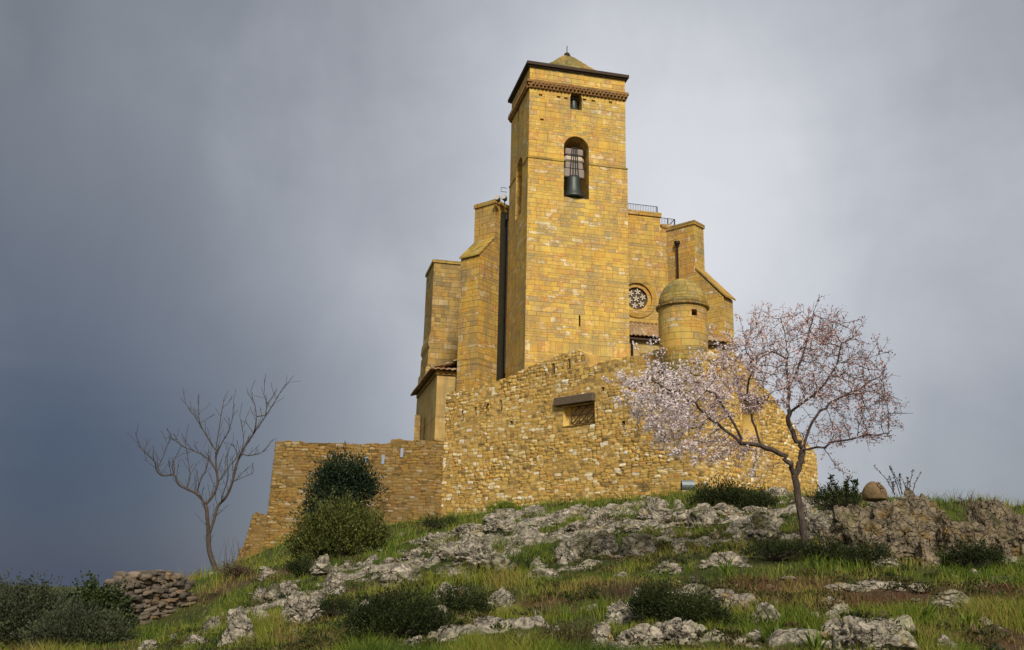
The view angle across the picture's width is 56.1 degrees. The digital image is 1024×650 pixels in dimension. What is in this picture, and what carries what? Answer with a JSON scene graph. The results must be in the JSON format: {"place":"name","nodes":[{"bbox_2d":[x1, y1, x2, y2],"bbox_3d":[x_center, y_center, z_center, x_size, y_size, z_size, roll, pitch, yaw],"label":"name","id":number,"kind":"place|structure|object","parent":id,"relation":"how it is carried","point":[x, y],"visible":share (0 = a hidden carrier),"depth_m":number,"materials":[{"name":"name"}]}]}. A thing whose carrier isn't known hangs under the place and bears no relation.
{"place":"outdoors","nodes":[
{"label":"outdoors","id":0,"kind":"place"},
{"bbox_2d":[0,0,1023,586],"label":"sky","id":1,"kind":"structure","parent":0,"point":[210,199],"materials":[{"name":"grey"}]},
{"bbox_2d":[3,496,1023,649],"bbox_3d":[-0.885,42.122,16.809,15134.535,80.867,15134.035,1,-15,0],"label":"hillside ground","id":2,"kind":"structure","parent":0,"point":[779,638],"depth_m":18.74,"materials":[{"name":"stone"}]},
{"bbox_2d":[0,570,83,649],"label":"hedge bush","id":3,"kind":"object","parent":2,"relation":"on","point":[15,612],"visible":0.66,"depth_m":18.28,"materials":[{"name":"green plant"}]},
{"bbox_2d":[5,593,133,649],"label":"hedge bush","id":4,"kind":"object","parent":2,"relation":"on","point":[63,626],"visible":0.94,"depth_m":17.20,"materials":[{"name":"green plant"}]},
{"bbox_2d":[110,623,153,645],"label":"hedge bush","id":5,"kind":"object","parent":2,"relation":"on","point":[135,633],"visible":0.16,"depth_m":17.48,"materials":[{"name":"green plant"}]},
{"bbox_2d":[138,639,157,649],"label":"limestone rock","id":6,"kind":"object","parent":2,"relation":"on","point":[146,644],"visible":0.88,"depth_m":15.50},
{"bbox_2d":[104,569,198,626],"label":"dry stone wall","id":7,"kind":"structure","parent":2,"relation":"on","point":[158,593],"depth_m":24.25,"materials":[{"name":"stone"}]},
{"bbox_2d":[62,570,143,628],"bbox_3d":[-9.790,6.694,22.545,2.320,1.825,2.144,1,-15,0],"label":"ivy","id":8,"kind":"object","parent":7,"relation":"attached to","point":[104,594],"visible":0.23,"depth_m":22.44,"materials":[{"name":"green plant"}]},
{"bbox_2d":[127,375,297,571],"bbox_3d":[-10.315,4.993,32.671,5.477,7.172,1.603,2,-15,-4],"label":"bare tree","id":9,"kind":"object","parent":2,"relation":"on","point":[209,528],"visible":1,"depth_m":32.80,"materials":[{"name":"grey plant"}]},
{"bbox_2d":[203,615,221,631],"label":"limestone rock","id":10,"kind":"object","parent":2,"relation":"on","point":[213,620],"visible":0.4,"depth_m":16.40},
{"bbox_2d":[214,557,256,577],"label":"scrub bush","id":11,"kind":"object","parent":2,"relation":"on","point":[237,568],"visible":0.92,"depth_m":27.45,"materials":[{"name":"green plant"}]},
{"bbox_2d":[217,607,254,646],"bbox_3d":[-4.237,4.720,14.829,0.599,0.695,0.483,-2,-15,-7],"label":"limestone rock","id":12,"kind":"object","parent":2,"relation":"on","point":[239,622],"visible":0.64,"depth_m":14.69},
{"bbox_2d":[240,512,267,559],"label":"ruined wall","id":13,"kind":"structure","parent":2,"relation":"on","point":[256,530],"depth_m":44.15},
{"bbox_2d":[252,587,265,603],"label":"limestone rock","id":14,"kind":"object","parent":2,"relation":"on","point":[259,592],"visible":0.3,"depth_m":21.97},
{"bbox_2d":[262,583,280,603],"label":"limestone rock","id":15,"kind":"object","parent":2,"relation":"on","point":[274,591],"visible":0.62,"depth_m":18.93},
{"bbox_2d":[280,580,298,594],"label":"limestone rock","id":16,"kind":"object","parent":2,"relation":"on","point":[287,586],"visible":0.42,"depth_m":21.92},
{"bbox_2d":[279,595,323,623],"bbox_3d":[-3.552,4.851,16.131,0.825,0.592,0.618,1,-15,1],"label":"limestone rock","id":17,"kind":"object","parent":2,"relation":"on","point":[295,607],"visible":0.59,"depth_m":16.00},
{"bbox_2d":[281,554,322,577],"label":"scrub bush","id":18,"kind":"object","parent":2,"relation":"on","point":[293,568],"visible":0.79,"depth_m":25.19,"materials":[{"name":"green plant"}]},
{"bbox_2d":[309,590,325,602],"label":"limestone rock","id":19,"kind":"object","parent":2,"relation":"on","point":[315,594],"visible":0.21,"depth_m":17.73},
{"bbox_2d":[309,554,332,574],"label":"limestone rock","id":20,"kind":"object","parent":2,"relation":"on","point":[322,565],"visible":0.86,"depth_m":24.29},
{"bbox_2d":[322,563,345,595],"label":"limestone rock","id":21,"kind":"object","parent":2,"relation":"on","point":[334,580],"visible":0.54,"depth_m":19.67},
{"bbox_2d":[313,588,356,617],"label":"scrub bush","id":22,"kind":"object","parent":2,"relation":"on","point":[330,608],"visible":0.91,"depth_m":16.11,"materials":[{"name":"green plant"}]},
{"bbox_2d":[284,441,387,523],"bbox_3d":[-6.851,6.358,38.021,3.914,3.737,3.013,1,-15,0],"label":"evergreen bush","id":23,"kind":"object","parent":2,"relation":"on","point":[343,476],"visible":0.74,"depth_m":37.69,"materials":[{"name":"green plant"}]},
{"bbox_2d":[279,483,397,563],"bbox_3d":[-5.037,5.989,28.234,3.611,2.702,2.915,1,-15,0],"label":"evergreen bush","id":24,"kind":"object","parent":2,"relation":"on","point":[348,530],"visible":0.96,"depth_m":27.86,"materials":[{"name":"green plant"}]},
{"bbox_2d":[263,438,443,550],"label":"rampart wall","id":25,"kind":"structure","parent":2,"relation":"on","point":[412,480],"depth_m":43.27,"materials":[{"name":"stone"}]},
{"bbox_2d":[332,578,458,639],"bbox_3d":[-1.501,3.659,12.231,1.640,0.868,1.412,1,-15,0],"label":"scrub bush","id":26,"kind":"object","parent":2,"relation":"on","point":[394,617],"visible":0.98,"depth_m":12.03,"materials":[{"name":"green plant"}]},
{"bbox_2d":[380,562,421,589],"bbox_3d":[-2.239,5.194,19.758,1.026,0.602,0.927,1,-15,-8],"label":"limestone rock","id":27,"kind":"object","parent":2,"relation":"on","point":[399,570],"visible":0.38,"depth_m":19.48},
{"bbox_2d":[401,549,424,561],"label":"limestone rock","id":28,"kind":"object","parent":2,"relation":"on","point":[412,554],"visible":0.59,"depth_m":23.96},
{"bbox_2d":[416,541,437,553],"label":"limestone rock","id":29,"kind":"object","parent":2,"relation":"on","point":[430,544],"visible":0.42,"depth_m":25.62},
{"bbox_2d":[418,531,450,544],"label":"limestone rock","id":30,"kind":"object","parent":2,"relation":"on","point":[429,536],"visible":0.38,"depth_m":26.63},
{"bbox_2d":[415,511,463,528],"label":"scrub bush","id":31,"kind":"object","parent":2,"relation":"on","point":[431,523],"visible":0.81,"depth_m":33.42,"materials":[{"name":"green plant"}]},
{"bbox_2d":[426,626,459,648],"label":"limestone rock","id":32,"kind":"object","parent":2,"relation":"on","point":[443,631],"visible":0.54,"depth_m":11.73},
{"bbox_2d":[432,542,454,558],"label":"limestone rock","id":33,"kind":"object","parent":2,"relation":"on","point":[443,549],"visible":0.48,"depth_m":23.25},
{"bbox_2d":[431,566,463,576],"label":"limestone rock","id":34,"kind":"object","parent":2,"relation":"on","point":[451,570],"visible":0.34,"depth_m":20.19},
{"bbox_2d":[420,576,498,621],"bbox_3d":[-0.742,3.932,13.483,1.183,0.801,0.885,-5,-16,20],"label":"scrub bush","id":35,"kind":"object","parent":2,"relation":"on","point":[464,601],"visible":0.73,"depth_m":13.33,"materials":[{"name":"green plant"}]},
{"bbox_2d":[452,523,487,540],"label":"limestone rock","id":36,"kind":"object","parent":2,"relation":"on","point":[464,530],"visible":0.36,"depth_m":26.31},
{"bbox_2d":[452,532,500,569],"bbox_3d":[-0.758,5.147,21.613,1.360,0.951,1.176,1,-15,-7],"label":"limestone rock","id":37,"kind":"object","parent":2,"relation":"on","point":[470,547],"visible":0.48,"depth_m":21.39,"materials":[{"name":"stone"}]},
{"bbox_2d":[467,553,517,572],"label":"limestone rock","id":38,"kind":"object","parent":2,"relation":"on","point":[495,558],"visible":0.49,"depth_m":18.56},
{"bbox_2d":[483,519,513,532],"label":"limestone rock","id":39,"kind":"object","parent":2,"relation":"on","point":[495,525],"visible":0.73,"depth_m":26.03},
{"bbox_2d":[487,587,515,608],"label":"limestone rock","id":40,"kind":"object","parent":2,"relation":"on","point":[501,594],"visible":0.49,"depth_m":15.22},
{"bbox_2d":[482,508,524,523],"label":"limestone rock","id":41,"kind":"object","parent":2,"relation":"on","point":[503,513],"visible":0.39,"depth_m":30.89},
{"bbox_2d":[486,498,521,513],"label":"scrub bush","id":42,"kind":"object","parent":2,"relation":"on","point":[503,504],"visible":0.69,"depth_m":34.32,"materials":[{"name":"green plant"}]},
{"bbox_2d":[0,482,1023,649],"bbox_3d":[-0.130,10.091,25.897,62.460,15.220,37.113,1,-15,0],"label":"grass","id":43,"kind":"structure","parent":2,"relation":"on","point":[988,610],"depth_m":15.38,"materials":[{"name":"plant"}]},
{"bbox_2d":[491,629,543,648],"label":"heath tuft","id":44,"kind":"object","parent":2,"relation":"on","point":[515,633],"visible":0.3,"depth_m":10.95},
{"bbox_2d":[511,555,534,570],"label":"scrub bush","id":45,"kind":"object","parent":2,"relation":"on","point":[525,562],"visible":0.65,"depth_m":18.76,"materials":[{"name":"green plant"}]},
{"bbox_2d":[510,526,539,540],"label":"limestone rock","id":46,"kind":"object","parent":2,"relation":"on","point":[531,531],"visible":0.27,"depth_m":23.98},
{"bbox_2d":[523,505,545,516],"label":"limestone rock","id":47,"kind":"object","parent":2,"relation":"on","point":[535,509],"visible":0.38,"depth_m":32.06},
{"bbox_2d":[523,566,560,579],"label":"limestone rock","id":48,"kind":"object","parent":2,"relation":"on","point":[539,570],"visible":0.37,"depth_m":17.51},
{"bbox_2d":[546,514,565,524],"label":"limestone rock","id":49,"kind":"object","parent":2,"relation":"on","point":[558,518],"visible":0.82,"depth_m":25.79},
{"bbox_2d":[537,618,595,648],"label":"heath tuft","id":50,"kind":"object","parent":2,"relation":"on","point":[587,630],"visible":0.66,"depth_m":10.99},
{"bbox_2d":[554,504,590,516],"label":"limestone rock","id":51,"kind":"object","parent":2,"relation":"on","point":[580,509],"visible":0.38,"depth_m":28.27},
{"bbox_2d":[563,520,586,531],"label":"limestone rock","id":52,"kind":"object","parent":2,"relation":"on","point":[575,525],"visible":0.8,"depth_m":24.00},
{"bbox_2d":[416,199,736,414],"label":"church","id":53,"kind":"structure","parent":2,"relation":"on","point":[465,312],"depth_m":50.93,"materials":[{"name":"stone"}]},
{"bbox_2d":[410,359,456,440],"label":"annex house","id":54,"kind":"structure","parent":53,"relation":"attached to","point":[435,385],"depth_m":50.62,"materials":[{"name":"stone"}]},
{"bbox_2d":[505,52,629,378],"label":"bell tower","id":55,"kind":"structure","parent":53,"relation":"on","point":[568,279],"depth_m":48.37,"materials":[{"name":"yellow stone"}]},
{"bbox_2d":[564,147,584,198],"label":"bronze bell","id":56,"kind":"object","parent":55,"relation":"hanging from","point":[573,169],"visible":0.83,"depth_m":48.98,"materials":[{"name":"metal"}]},
{"bbox_2d":[629,278,656,317],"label":"rose window","id":57,"kind":"structure","parent":53,"relation":"in","point":[640,306],"depth_m":50.47,"materials":[{"name":"stone"}]},
{"bbox_2d":[554,532,598,561],"bbox_3d":[1.378,4.757,20.205,0.827,0.776,0.852,14,-20,-39],"label":"limestone rock","id":58,"kind":"object","parent":2,"relation":"on","point":[577,544],"visible":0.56,"depth_m":20.00,"materials":[{"name":"stone"}]},
{"bbox_2d":[441,349,720,517],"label":"curtain wall","id":59,"kind":"structure","parent":2,"relation":"on","point":[546,430],"depth_m":39.10,"materials":[{"name":"stone"}]},
{"bbox_2d":[655,278,709,423],"bbox_3d":[6.361,0.984,35.567,2.013,5.607,2.013,1,-15,0],"label":"sentry turret","id":60,"kind":"object","parent":59,"relation":"on","point":[682,308],"visible":0.89,"depth_m":35.09,"materials":[{"name":"stone"}]},
{"bbox_2d":[583,514,608,528],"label":"limestone rock","id":61,"kind":"object","parent":2,"relation":"on","point":[595,521],"visible":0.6,"depth_m":24.32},
{"bbox_2d":[590,621,613,645],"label":"limestone rock","id":62,"kind":"object","parent":2,"relation":"on","point":[603,630],"visible":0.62,"depth_m":10.97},
{"bbox_2d":[594,530,619,553],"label":"limestone rock","id":63,"kind":"object","parent":2,"relation":"on","point":[605,540],"visible":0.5,"depth_m":20.46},
{"bbox_2d":[595,573,647,603],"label":"dry tuft","id":64,"kind":"object","parent":2,"relation":"on","point":[619,589],"visible":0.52,"depth_m":14.06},
{"bbox_2d":[603,599,641,625],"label":"limestone rock","id":65,"kind":"object","parent":2,"relation":"on","point":[615,610],"visible":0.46,"depth_m":12.73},
{"bbox_2d":[623,522,643,532],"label":"limestone rock","id":66,"kind":"object","parent":2,"relation":"on","point":[634,526],"visible":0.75,"depth_m":23.83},
{"bbox_2d":[605,623,665,649],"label":"limestone rock","id":67,"kind":"object","parent":2,"relation":"on","point":[645,632],"visible":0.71,"depth_m":10.78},
{"bbox_2d":[619,533,656,556],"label":"limestone rock","id":68,"kind":"object","parent":2,"relation":"on","point":[635,544],"visible":0.68,"depth_m":19.59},
{"bbox_2d":[618,571,684,620],"bbox_3d":[1.828,3.500,12.267,0.944,0.709,0.766,-3,-16,14],"label":"scrub bush","id":69,"kind":"object","parent":2,"relation":"on","point":[645,603],"visible":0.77,"depth_m":12.17,"materials":[{"name":"green plant"}]},
{"bbox_2d":[637,497,672,521],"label":"limestone rock","id":70,"kind":"object","parent":2,"relation":"on","point":[655,509],"visible":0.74,"depth_m":25.10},
{"bbox_2d":[650,561,683,575],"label":"limestone rock","id":71,"kind":"object","parent":2,"relation":"on","point":[672,567],"visible":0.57,"depth_m":17.11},
{"bbox_2d":[653,617,706,649],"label":"limestone rock","id":72,"kind":"object","parent":2,"relation":"on","point":[675,628],"visible":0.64,"depth_m":10.76,"materials":[{"name":"stone"}]},
{"bbox_2d":[671,543,689,553],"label":"limestone rock","id":73,"kind":"object","parent":2,"relation":"on","point":[681,545],"visible":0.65,"depth_m":19.27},
{"bbox_2d":[670,509,691,524],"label":"limestone rock","id":74,"kind":"object","parent":2,"relation":"on","point":[680,516],"visible":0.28,"depth_m":24.63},
{"bbox_2d":[662,583,712,598],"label":"limestone rock","id":75,"kind":"object","parent":2,"relation":"on","point":[700,590],"visible":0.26,"depth_m":13.84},
{"bbox_2d":[680,480,694,494],"bbox_3d":[6.099,5.735,33.298,0.494,0.692,0.410,1,-15,0],"label":"floodlight","id":76,"kind":"object","parent":2,"relation":"on","point":[686,483],"visible":0.5,"depth_m":33.20,"materials":[{"name":"metal"}]},
{"bbox_2d":[655,580,739,627],"bbox_3d":[2.264,3.467,11.788,0.999,0.684,0.895,1,-15,0],"label":"scrub bush","id":77,"kind":"object","parent":2,"relation":"on","point":[697,609],"visible":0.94,"depth_m":11.65,"materials":[{"name":"green plant"}]},
{"bbox_2d":[687,503,723,528],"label":"limestone rock","id":78,"kind":"object","parent":2,"relation":"on","point":[701,512],"visible":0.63,"depth_m":23.68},
{"bbox_2d":[682,471,759,507],"bbox_3d":[5.744,4.592,26.118,2.244,1.261,1.959,1,-15,0],"label":"scrub bush","id":79,"kind":"object","parent":2,"relation":"on","point":[728,494],"visible":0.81,"depth_m":25.79,"materials":[{"name":"green plant"}]},
{"bbox_2d":[711,590,738,603],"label":"limestone rock","id":80,"kind":"object","parent":2,"relation":"on","point":[729,594],"visible":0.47,"depth_m":13.38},
{"bbox_2d":[712,503,740,515],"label":"limestone rock","id":81,"kind":"object","parent":2,"relation":"on","point":[728,509],"visible":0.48,"depth_m":24.91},
{"bbox_2d":[713,551,746,565],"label":"limestone rock","id":82,"kind":"object","parent":2,"relation":"on","point":[725,557],"visible":0.59,"depth_m":17.38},
{"bbox_2d":[708,556,752,575],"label":"strap leaf clump","id":83,"kind":"object","parent":2,"relation":"on","point":[727,567],"visible":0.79,"depth_m":16.25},
{"bbox_2d":[682,349,818,495],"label":"flank wall","id":84,"kind":"structure","parent":2,"relation":"on","point":[773,430],"depth_m":36.99,"materials":[{"name":"stone"}]},
{"bbox_2d":[740,506,768,515],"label":"limestone rock","id":85,"kind":"object","parent":2,"relation":"on","point":[747,509],"visible":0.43,"depth_m":24.66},
{"bbox_2d":[602,294,910,555],"bbox_3d":[4.754,1.843,17.930,6.151,5.168,2.894,3,-15,-7],"label":"almond tree","id":86,"kind":"object","parent":2,"relation":"on","point":[709,384],"visible":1,"depth_m":17.91,"materials":[{"name":"pink plant"}]},
{"bbox_2d":[744,513,780,541],"bbox_3d":[5.281,4.331,20.129,0.935,0.730,0.727,10,-16,-9],"label":"limestone rock","id":87,"kind":"object","parent":2,"relation":"on","point":[759,525],"visible":0.54,"depth_m":19.98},
{"bbox_2d":[738,480,786,508],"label":"scrub bush","id":88,"kind":"object","parent":2,"relation":"on","point":[758,499],"visible":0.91,"depth_m":25.04,"materials":[{"name":"green plant"}]},
{"bbox_2d":[751,601,781,625],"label":"limestone rock","id":89,"kind":"object","parent":2,"relation":"on","point":[766,606],"visible":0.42,"depth_m":12.02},
{"bbox_2d":[749,607,792,641],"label":"strap leaf clump","id":90,"kind":"object","parent":2,"relation":"on","point":[781,626],"visible":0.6,"depth_m":10.66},
{"bbox_2d":[736,531,810,562],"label":"scrub bush","id":91,"kind":"object","parent":2,"relation":"on","point":[780,554],"visible":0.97,"depth_m":17.21,"materials":[{"name":"green plant"}]},
{"bbox_2d":[765,486,792,499],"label":"limestone rock","id":92,"kind":"object","parent":2,"relation":"on","point":[777,491],"visible":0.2,"depth_m":29.46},
{"bbox_2d":[804,508,818,525],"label":"limestone rock","id":93,"kind":"object","parent":2,"relation":"on","point":[809,513],"visible":0.3,"depth_m":21.82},
{"bbox_2d":[793,623,838,649],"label":"strap leaf clump","id":94,"kind":"object","parent":2,"relation":"on","point":[810,643],"visible":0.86,"depth_m":10.21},
{"bbox_2d":[807,510,833,536],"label":"limestone rock","id":95,"kind":"object","parent":2,"relation":"on","point":[822,518],"visible":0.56,"depth_m":19.34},
{"bbox_2d":[796,527,847,560],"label":"scrub bush","id":96,"kind":"object","parent":2,"relation":"on","point":[828,549],"visible":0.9,"depth_m":16.73,"materials":[{"name":"green plant"}]},
{"bbox_2d":[818,504,838,557],"bbox_3d":[6.061,3.732,17.276,1.106,0.996,0.539,1,-15,0],"label":"rock outcrop","id":97,"kind":"object","parent":2,"relation":"on","point":[825,532],"visible":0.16,"depth_m":17.25,"materials":[{"name":"grey stone"}]},
{"bbox_2d":[805,476,862,509],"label":"scrub bush","id":98,"kind":"object","parent":2,"relation":"on","point":[826,497],"visible":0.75,"depth_m":23.00,"materials":[{"name":"green plant"}]},
{"bbox_2d":[823,602,848,618],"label":"limestone rock","id":99,"kind":"object","parent":2,"relation":"on","point":[837,607],"visible":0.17,"depth_m":11.98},
{"bbox_2d":[827,473,859,504],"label":"leafy sprig","id":100,"kind":"object","parent":2,"relation":"on","point":[846,485],"visible":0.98,"depth_m":19.81,"materials":[{"name":"green plant"}]},
{"bbox_2d":[822,582,870,591],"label":"limestone rock","id":101,"kind":"object","parent":2,"relation":"on","point":[839,585],"visible":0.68,"depth_m":14.51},
{"bbox_2d":[814,615,884,649],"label":"limestone rock","id":102,"kind":"object","parent":2,"relation":"on","point":[851,630],"visible":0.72,"depth_m":10.25,"materials":[{"name":"stone"}]},
{"bbox_2d":[830,533,898,564],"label":"scrub bush","id":103,"kind":"object","parent":2,"relation":"on","point":[851,551],"visible":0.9,"depth_m":16.19,"materials":[{"name":"green plant"}]},
{"bbox_2d":[862,481,887,501],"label":"round boulder","id":104,"kind":"object","parent":2,"relation":"on","point":[871,491],"visible":0.93,"depth_m":20.63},
{"bbox_2d":[852,580,902,588],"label":"limestone rock","id":105,"kind":"object","parent":2,"relation":"on","point":[870,584],"visible":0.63,"depth_m":14.62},
{"bbox_2d":[869,556,898,567],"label":"limestone rock","id":106,"kind":"object","parent":2,"relation":"on","point":[887,561],"visible":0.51,"depth_m":16.08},
{"bbox_2d":[867,618,918,649],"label":"limestone rock","id":107,"kind":"object","parent":2,"relation":"on","point":[895,634],"visible":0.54,"depth_m":10.13,"materials":[{"name":"stone"}]},
{"bbox_2d":[874,465,920,494],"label":"bare shrub","id":108,"kind":"object","parent":2,"relation":"on","point":[900,480],"visible":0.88,"depth_m":19.89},
{"bbox_2d":[830,488,975,566],"bbox_3d":[6.979,3.643,16.995,2.647,1.530,1.390,1,-15,0],"label":"rock outcrop","id":109,"kind":"object","parent":2,"relation":"on","point":[911,523],"visible":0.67,"depth_m":16.85,"materials":[{"name":"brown stone"}]},
{"bbox_2d":[883,589,949,623],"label":"strap leaf clump","id":110,"kind":"object","parent":2,"relation":"on","point":[926,612],"visible":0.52,"depth_m":11.64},
{"bbox_2d":[934,633,957,649],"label":"limestone rock","id":111,"kind":"object","parent":2,"relation":"on","point":[943,637],"visible":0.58,"depth_m":10.12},
{"bbox_2d":[931,589,979,609],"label":"limestone rock","id":112,"kind":"object","parent":2,"relation":"on","point":[948,594],"visible":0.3,"depth_m":12.79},
{"bbox_2d":[934,533,1009,569],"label":"scrub bush","id":113,"kind":"object","parent":2,"relation":"on","point":[978,556],"visible":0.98,"depth_m":16.07,"materials":[{"name":"green plant"}]},
{"bbox_2d":[951,497,1023,557],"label":"rock outcrop","id":114,"kind":"object","parent":2,"relation":"on","point":[999,522],"visible":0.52,"depth_m":16.81,"materials":[{"name":"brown stone"}]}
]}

